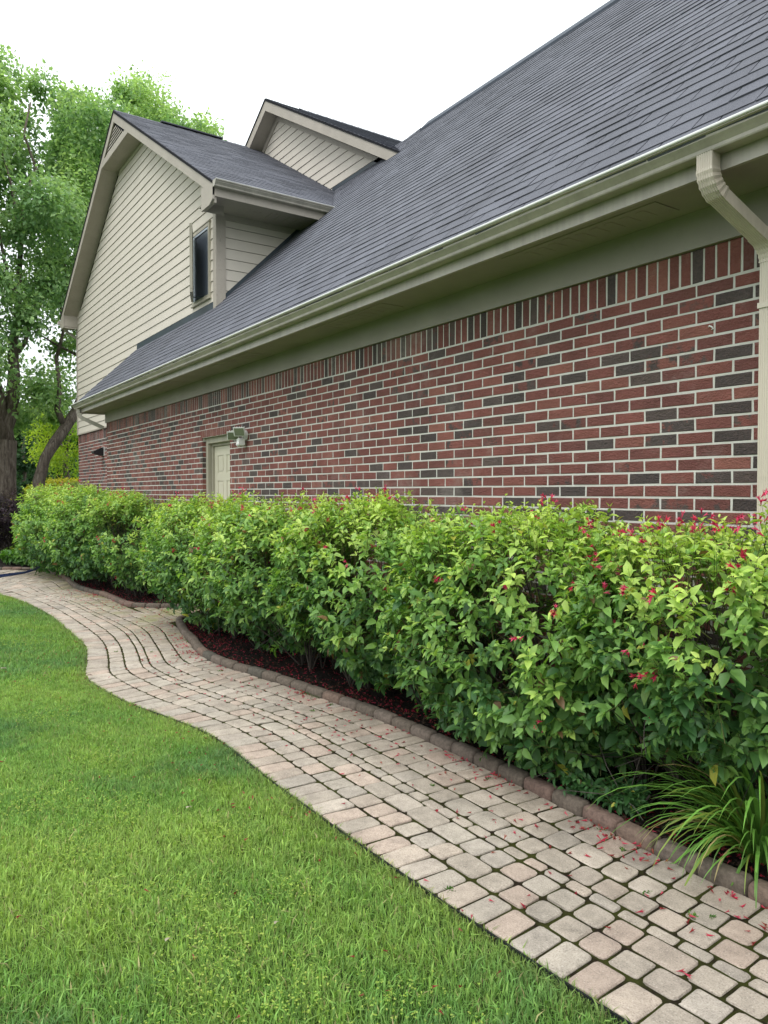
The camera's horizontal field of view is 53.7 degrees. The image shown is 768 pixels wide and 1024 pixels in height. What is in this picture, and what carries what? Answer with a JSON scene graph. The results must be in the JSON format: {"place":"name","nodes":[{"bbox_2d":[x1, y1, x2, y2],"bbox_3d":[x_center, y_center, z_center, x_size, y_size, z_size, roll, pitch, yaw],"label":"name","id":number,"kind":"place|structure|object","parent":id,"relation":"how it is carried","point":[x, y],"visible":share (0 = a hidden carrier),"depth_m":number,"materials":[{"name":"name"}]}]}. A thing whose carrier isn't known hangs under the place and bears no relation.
{"place":"outdoors","nodes":[
{"label":"outdoors","id":0,"kind":"place"},
{"bbox_2d":[0,0,609,452],"label":"sky","id":1,"kind":"structure","parent":0,"point":[388,68],"materials":[{"name":"white"}]},
{"bbox_2d":[0,593,634,1023],"bbox_3d":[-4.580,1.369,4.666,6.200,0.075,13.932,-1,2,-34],"label":"grass","id":2,"kind":"structure","parent":0,"point":[36,739],"depth_m":2.88,"materials":[{"name":"green plant"}]},
{"bbox_2d":[0,629,507,1023],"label":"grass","id":3,"kind":"structure","parent":2,"relation":"on","point":[205,968],"depth_m":2.72,"materials":[{"name":"green plant"}]},
{"bbox_2d":[0,570,767,1023],"bbox_3d":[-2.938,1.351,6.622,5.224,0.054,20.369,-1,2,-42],"label":"path","id":4,"kind":"structure","parent":0,"point":[636,1002],"depth_m":3.37,"materials":[{"name":"grey stone"}]},
{"bbox_2d":[2,567,11,569],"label":"edging stone","id":5,"kind":"object","parent":4,"relation":"on","point":[6,568],"visible":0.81,"depth_m":14.78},
{"bbox_2d":[0,566,44,577],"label":"garden hose","id":6,"kind":"object","parent":4,"relation":"on","point":[17,573],"visible":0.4,"depth_m":13.87,"materials":[{"name":"rubber"}]},
{"bbox_2d":[114,597,121,603],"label":"edging stone","id":7,"kind":"object","parent":4,"relation":"on","point":[116,599],"visible":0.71,"depth_m":10.38,"materials":[{"name":"stone"}]},
{"bbox_2d":[124,601,134,606],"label":"edging stone","id":8,"kind":"object","parent":4,"relation":"on","point":[128,603],"visible":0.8,"depth_m":10.07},
{"bbox_2d":[132,602,146,607],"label":"edging stone","id":9,"kind":"object","parent":4,"relation":"on","point":[137,604],"visible":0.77,"depth_m":9.97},
{"bbox_2d":[146,603,160,608],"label":"edging stone","id":10,"kind":"object","parent":4,"relation":"on","point":[154,605],"visible":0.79,"depth_m":9.92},
{"bbox_2d":[161,603,176,608],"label":"edging stone","id":11,"kind":"object","parent":4,"relation":"on","point":[164,605],"visible":0.46,"depth_m":9.89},
{"bbox_2d":[0,571,767,1017],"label":"fallen petals","id":12,"kind":"object","parent":4,"relation":"on","point":[434,767],"visible":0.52,"depth_m":4.19,"materials":[{"name":"red plant"}]},
{"bbox_2d":[114,640,715,919],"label":"joint weeds","id":13,"kind":"object","parent":4,"relation":"on","point":[622,849],"visible":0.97,"depth_m":2.87,"materials":[{"name":"green plant"}]},
{"bbox_2d":[0,552,767,881],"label":"mulch bed","id":14,"kind":"object","parent":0,"point":[328,674],"visible":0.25,"depth_m":5.58,"materials":[{"name":"brown wood"}]},
{"bbox_2d":[0,488,33,553],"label":"purple shrub","id":15,"kind":"object","parent":14,"relation":"on","point":[6,524],"visible":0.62,"depth_m":16.13,"materials":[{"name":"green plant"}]},
{"bbox_2d":[0,544,45,565],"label":"leafy plant","id":16,"kind":"object","parent":14,"relation":"on","point":[9,555],"visible":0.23,"depth_m":15.41,"materials":[{"name":"green plant"}]},
{"bbox_2d":[10,480,101,575],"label":"flowering shrub","id":17,"kind":"object","parent":14,"relation":"on","point":[29,529],"visible":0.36,"depth_m":13.34,"materials":[{"name":"green plant"}]},
{"bbox_2d":[39,482,139,588],"bbox_3d":[-4.669,0.346,12.047,1.390,1.676,2.531,-1,2,-34],"label":"flowering shrub","id":18,"kind":"object","parent":14,"relation":"on","point":[80,565],"visible":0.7,"depth_m":11.48,"materials":[{"name":"green plant"}]},
{"bbox_2d":[86,487,166,598],"bbox_3d":[-3.648,0.517,10.812,1.114,1.767,1.996,-1,2,-34],"label":"flowering shrub","id":19,"kind":"object","parent":14,"relation":"on","point":[123,568],"visible":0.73,"depth_m":10.35,"materials":[{"name":"green plant"}]},
{"bbox_2d":[125,489,277,638],"bbox_3d":[-1.909,0.541,8.052,1.252,1.579,2.242,-1,2,-34],"label":"flowering shrub","id":20,"kind":"object","parent":14,"relation":"on","point":[170,539],"visible":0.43,"depth_m":7.80,"materials":[{"name":"green plant"}]},
{"bbox_2d":[176,487,357,671],"bbox_3d":[-1.020,0.568,6.715,1.279,1.591,2.064,-1,2,-34],"label":"flowering shrub","id":21,"kind":"object","parent":14,"relation":"on","point":[254,605],"visible":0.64,"depth_m":6.41,"materials":[{"name":"green plant"}]},
{"bbox_2d":[264,485,496,708],"bbox_3d":[-0.110,0.576,5.437,1.236,1.550,1.921,-1,2,-34],"label":"flowering shrub","id":22,"kind":"object","parent":14,"relation":"on","point":[343,636],"visible":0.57,"depth_m":5.22,"materials":[{"name":"green plant"}]},
{"bbox_2d":[375,494,683,783],"bbox_3d":[0.737,0.776,4.222,1.207,1.777,1.792,-1,2,-34],"label":"flowering shrub","id":23,"kind":"object","parent":14,"relation":"on","point":[524,717],"visible":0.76,"depth_m":3.88,"materials":[{"name":"green plant"}]},
{"bbox_2d":[540,730,682,821],"bbox_3d":[1.030,1.331,3.582,0.647,0.598,0.822,-1,2,-34],"label":"ground cover plant","id":24,"kind":"object","parent":14,"relation":"on","point":[626,801],"visible":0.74,"depth_m":3.52,"materials":[{"name":"green plant"}]},
{"bbox_2d":[551,488,767,824],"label":"flowering shrub","id":25,"kind":"object","parent":14,"relation":"on","point":[687,720],"visible":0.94,"depth_m":3.08,"materials":[{"name":"green plant"}]},
{"bbox_2d":[587,677,767,874],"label":"daylily","id":26,"kind":"object","parent":14,"relation":"on","point":[755,815],"visible":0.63,"depth_m":3.06,"materials":[{"name":"green plant"}]},
{"bbox_2d":[625,763,735,852],"bbox_3d":[1.542,1.246,3.530,0.827,0.285,0.801,0,1,-6],"label":"daylily","id":27,"kind":"object","parent":14,"relation":"on","point":[676,793],"visible":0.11,"depth_m":3.56,"materials":[{"name":"green plant"}]},
{"bbox_2d":[634,767,767,907],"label":"daylily","id":28,"kind":"object","parent":14,"relation":"on","point":[743,845],"visible":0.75,"depth_m":3.02,"materials":[{"name":"green plant"}]},
{"label":"ground","id":29,"kind":"structure","parent":0,"visible":0},
{"bbox_2d":[14,399,42,455],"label":"tree","id":30,"kind":"object","parent":29,"relation":"on","point":[18,442],"visible":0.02,"depth_m":40.99,"materials":[{"name":"green plant"}]},
{"bbox_2d":[16,417,53,513],"bbox_3d":[-15.835,-1.550,32.682,3.263,5.362,3.449,-1,2,-34],"label":"tree","id":31,"kind":"object","parent":29,"relation":"on","point":[23,479],"visible":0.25,"depth_m":32.48,"materials":[{"name":"green plant"}]},
{"bbox_2d":[0,44,87,549],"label":"tree","id":32,"kind":"object","parent":29,"relation":"on","point":[26,215],"visible":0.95,"depth_m":19.53,"materials":[{"name":"green plant"}]},
{"bbox_2d":[16,402,78,477],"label":"tree","id":33,"kind":"object","parent":29,"relation":"on","point":[27,456],"visible":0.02,"depth_m":43.23,"materials":[{"name":"green plant"}]},
{"bbox_2d":[21,408,78,480],"bbox_3d":[-11.567,-1.626,27.046,2.750,5.147,3.495,-1,2,-34],"label":"tree","id":34,"kind":"object","parent":29,"relation":"on","point":[62,457],"visible":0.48,"depth_m":26.46,"materials":[{"name":"green plant"}]},
{"bbox_2d":[24,474,78,508],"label":"yellow shrub","id":35,"kind":"object","parent":29,"relation":"on","point":[51,481],"visible":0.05,"depth_m":23.79,"materials":[{"name":"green plant"}]},
{"bbox_2d":[28,452,78,485],"bbox_3d":[-14.712,-1.131,35.485,3.683,3.716,3.726,-1,2,-34],"label":"tree","id":36,"kind":"object","parent":29,"relation":"on","point":[74,465],"visible":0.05,"depth_m":35.30,"materials":[{"name":"green plant"}]},
{"bbox_2d":[60,481,78,491],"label":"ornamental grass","id":37,"kind":"object","parent":29,"relation":"on","point":[76,482],"depth_m":20.98,"materials":[{"name":"green plant"}]},
{"bbox_2d":[99,591,107,596],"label":"edging stone","id":38,"kind":"object","parent":29,"relation":"on","point":[101,593],"visible":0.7,"depth_m":11.06,"materials":[{"name":"stone"}]},
{"bbox_2d":[4,60,226,504],"bbox_3d":[-8.216,-7.039,22.988,4.779,16.134,8.334,1,2,28],"label":"tree","id":39,"kind":"object","parent":29,"relation":"on","point":[76,145],"visible":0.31,"depth_m":20.93,"materials":[{"name":"green plant"}]},
{"bbox_2d":[119,599,126,605],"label":"edging stone","id":40,"kind":"object","parent":29,"relation":"on","point":[121,601],"visible":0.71,"depth_m":10.21,"materials":[{"name":"stone"}]},
{"bbox_2d":[179,625,187,632],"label":"edging stone","id":41,"kind":"object","parent":29,"relation":"on","point":[181,628],"visible":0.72,"depth_m":8.15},
{"bbox_2d":[181,629,189,635],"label":"edging stone","id":42,"kind":"object","parent":29,"relation":"on","point":[183,631],"visible":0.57,"depth_m":7.98,"materials":[{"name":"grey stone"}]},
{"bbox_2d":[184,631,193,639],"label":"edging stone","id":43,"kind":"object","parent":29,"relation":"on","point":[186,634],"visible":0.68,"depth_m":7.79,"materials":[{"name":"grey stone"}]},
{"bbox_2d":[188,635,198,644],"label":"edging stone","id":44,"kind":"object","parent":29,"relation":"on","point":[191,637],"visible":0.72,"depth_m":7.57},
{"bbox_2d":[191,639,200,647],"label":"edging stone","id":45,"kind":"object","parent":29,"relation":"on","point":[194,641],"visible":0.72,"depth_m":7.39,"materials":[{"name":"grey stone"}]},
{"bbox_2d":[193,643,203,651],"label":"edging stone","id":46,"kind":"object","parent":29,"relation":"on","point":[196,646],"visible":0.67,"depth_m":7.22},
{"bbox_2d":[197,647,207,656],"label":"edging stone","id":47,"kind":"object","parent":29,"relation":"on","point":[200,650],"visible":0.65,"depth_m":7.02,"materials":[{"name":"grey stone"}]},
{"bbox_2d":[203,650,216,661],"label":"edging stone","id":48,"kind":"object","parent":29,"relation":"on","point":[208,654],"visible":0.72,"depth_m":6.83,"materials":[{"name":"grey stone"}]},
{"bbox_2d":[211,655,225,664],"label":"edging stone","id":49,"kind":"object","parent":29,"relation":"on","point":[216,659],"visible":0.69,"depth_m":6.67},
{"bbox_2d":[221,658,238,669],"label":"edging stone","id":50,"kind":"object","parent":29,"relation":"on","point":[228,663],"visible":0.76,"depth_m":6.51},
{"bbox_2d":[233,663,250,673],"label":"edging stone","id":51,"kind":"object","parent":29,"relation":"on","point":[241,667],"visible":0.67,"depth_m":6.37,"materials":[{"name":"grey stone"}]},
{"bbox_2d":[248,666,266,678],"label":"edging stone","id":52,"kind":"object","parent":29,"relation":"on","point":[255,671],"visible":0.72,"depth_m":6.22,"materials":[{"name":"grey stone"}]},
{"bbox_2d":[262,670,281,681],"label":"edging stone","id":53,"kind":"object","parent":29,"relation":"on","point":[269,675],"visible":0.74,"depth_m":6.07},
{"bbox_2d":[276,675,295,687],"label":"edging stone","id":54,"kind":"object","parent":29,"relation":"on","point":[284,680],"visible":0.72,"depth_m":5.92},
{"bbox_2d":[291,680,311,692],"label":"edging stone","id":55,"kind":"object","parent":29,"relation":"on","point":[298,685],"visible":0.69,"depth_m":5.78,"materials":[{"name":"grey stone"}]},
{"bbox_2d":[306,685,327,698],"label":"edging stone","id":56,"kind":"object","parent":29,"relation":"on","point":[317,691],"visible":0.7,"depth_m":5.62,"materials":[{"name":"grey stone"}]},
{"bbox_2d":[22,601,631,1023],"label":"lawn edging","id":57,"kind":"object","parent":29,"relation":"on","point":[510,947],"visible":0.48,"depth_m":2.70,"materials":[{"name":"black plastic"}]},
{"bbox_2d":[322,690,344,704],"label":"edging stone","id":58,"kind":"object","parent":29,"relation":"on","point":[331,696],"visible":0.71,"depth_m":5.46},
{"bbox_2d":[339,696,361,710],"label":"edging stone","id":59,"kind":"object","parent":29,"relation":"on","point":[348,702],"visible":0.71,"depth_m":5.30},
{"bbox_2d":[356,702,379,717],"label":"edging stone","id":60,"kind":"object","parent":29,"relation":"on","point":[365,708],"visible":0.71,"depth_m":5.14,"materials":[{"name":"grey stone"}]},
{"bbox_2d":[374,708,398,725],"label":"edging stone","id":61,"kind":"object","parent":29,"relation":"on","point":[384,716],"visible":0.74,"depth_m":4.97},
{"bbox_2d":[392,717,416,732],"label":"edging stone","id":62,"kind":"object","parent":29,"relation":"on","point":[403,724],"visible":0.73,"depth_m":4.81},
{"bbox_2d":[57,0,767,781],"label":"brick house","id":63,"kind":"structure","parent":29,"relation":"on","point":[533,276],"depth_m":5.68,"materials":[{"name":"brick"}]},
{"bbox_2d":[92,447,104,455],"bbox_3d":[-6.146,-1.308,16.290,0.220,0.200,0.200,-1,2,-34],"label":"dryer vent","id":64,"kind":"object","parent":63,"relation":"attached to","point":[100,451],"visible":1,"depth_m":16.24,"materials":[{"name":"black plastic"}]},
{"bbox_2d":[189,220,211,308],"bbox_3d":[-2.853,-3.704,11.314,0.299,1.140,0.770,-1,2,-34],"label":"window","id":65,"kind":"structure","parent":63,"relation":"in","point":[199,240],"depth_m":11.32,"materials":[{"name":"glass"}]},
{"bbox_2d":[206,435,229,508],"bbox_3d":[-1.990,0.172,9.440,0.180,2.225,0.900,-1,2,-34],"label":"door","id":66,"kind":"structure","parent":63,"relation":"in","point":[217,448],"depth_m":9.60,"materials":[{"name":"paint"}]},
{"bbox_2d":[227,427,247,446],"bbox_3d":[-1.657,-0.848,8.555,0.196,0.226,0.306,-1,2,-34],"label":"floodlight","id":67,"kind":"object","parent":63,"relation":"attached to","point":[235,433],"visible":1,"depth_m":8.53,"materials":[{"name":"white plastic"}]},
{"bbox_2d":[410,724,436,742],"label":"edging stone","id":68,"kind":"object","parent":29,"relation":"on","point":[425,733],"visible":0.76,"depth_m":4.64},
{"bbox_2d":[430,733,457,751],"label":"edging stone","id":69,"kind":"object","parent":29,"relation":"on","point":[442,741],"visible":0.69,"depth_m":4.47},
{"bbox_2d":[451,741,480,762],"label":"edging stone","id":70,"kind":"object","parent":29,"relation":"on","point":[468,752],"visible":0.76,"depth_m":4.30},
{"bbox_2d":[474,752,504,774],"bbox_3d":[0.580,1.394,4.156,0.085,0.107,0.196,1,2,-32],"label":"edging stone","id":71,"kind":"object","parent":29,"relation":"on","point":[492,764],"visible":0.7,"depth_m":4.12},
{"bbox_2d":[498,763,529,787],"bbox_3d":[0.687,1.399,3.981,0.086,0.108,0.196,0,1,-31],"label":"edging stone","id":72,"kind":"object","parent":29,"relation":"on","point":[515,774],"visible":0.7,"depth_m":3.95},
{"bbox_2d":[524,775,557,801],"bbox_3d":[0.792,1.405,3.805,0.084,0.106,0.196,-1,3,-31],"label":"edging stone","id":73,"kind":"object","parent":29,"relation":"on","point":[541,788],"visible":0.63,"depth_m":3.77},
{"bbox_2d":[552,789,590,816],"bbox_3d":[0.896,1.407,3.628,0.086,0.108,0.196,1,2,-30],"label":"edging stone","id":74,"kind":"object","parent":29,"relation":"on","point":[575,804],"visible":0.68,"depth_m":3.59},
{"bbox_2d":[582,804,623,833],"bbox_3d":[0.999,1.413,3.451,0.084,0.106,0.196,1,1,-30],"label":"edging stone","id":75,"kind":"object","parent":29,"relation":"on","point":[597,815],"visible":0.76,"depth_m":3.42,"materials":[{"name":"brown stone"}]},
{"bbox_2d":[616,821,660,852],"bbox_3d":[1.100,1.419,3.273,0.084,0.107,0.196,-2,2,-30],"label":"edging stone","id":76,"kind":"object","parent":29,"relation":"on","point":[628,831],"visible":0.66,"depth_m":3.25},
{"bbox_2d":[654,838,701,874],"bbox_3d":[1.206,1.420,3.098,0.084,0.106,0.196,0,0,-32],"label":"edging stone","id":77,"kind":"object","parent":29,"relation":"on","point":[666,852],"visible":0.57,"depth_m":3.08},
{"bbox_2d":[697,857,753,896],"bbox_3d":[1.319,1.422,2.926,0.086,0.108,0.196,-3,3,-34],"label":"edging stone","id":78,"kind":"object","parent":29,"relation":"on","point":[727,875],"visible":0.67,"depth_m":2.89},
{"bbox_2d":[748,879,767,907],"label":"edging stone","id":79,"kind":"object","parent":29,"relation":"on","point":[762,892],"visible":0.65,"depth_m":2.78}
]}

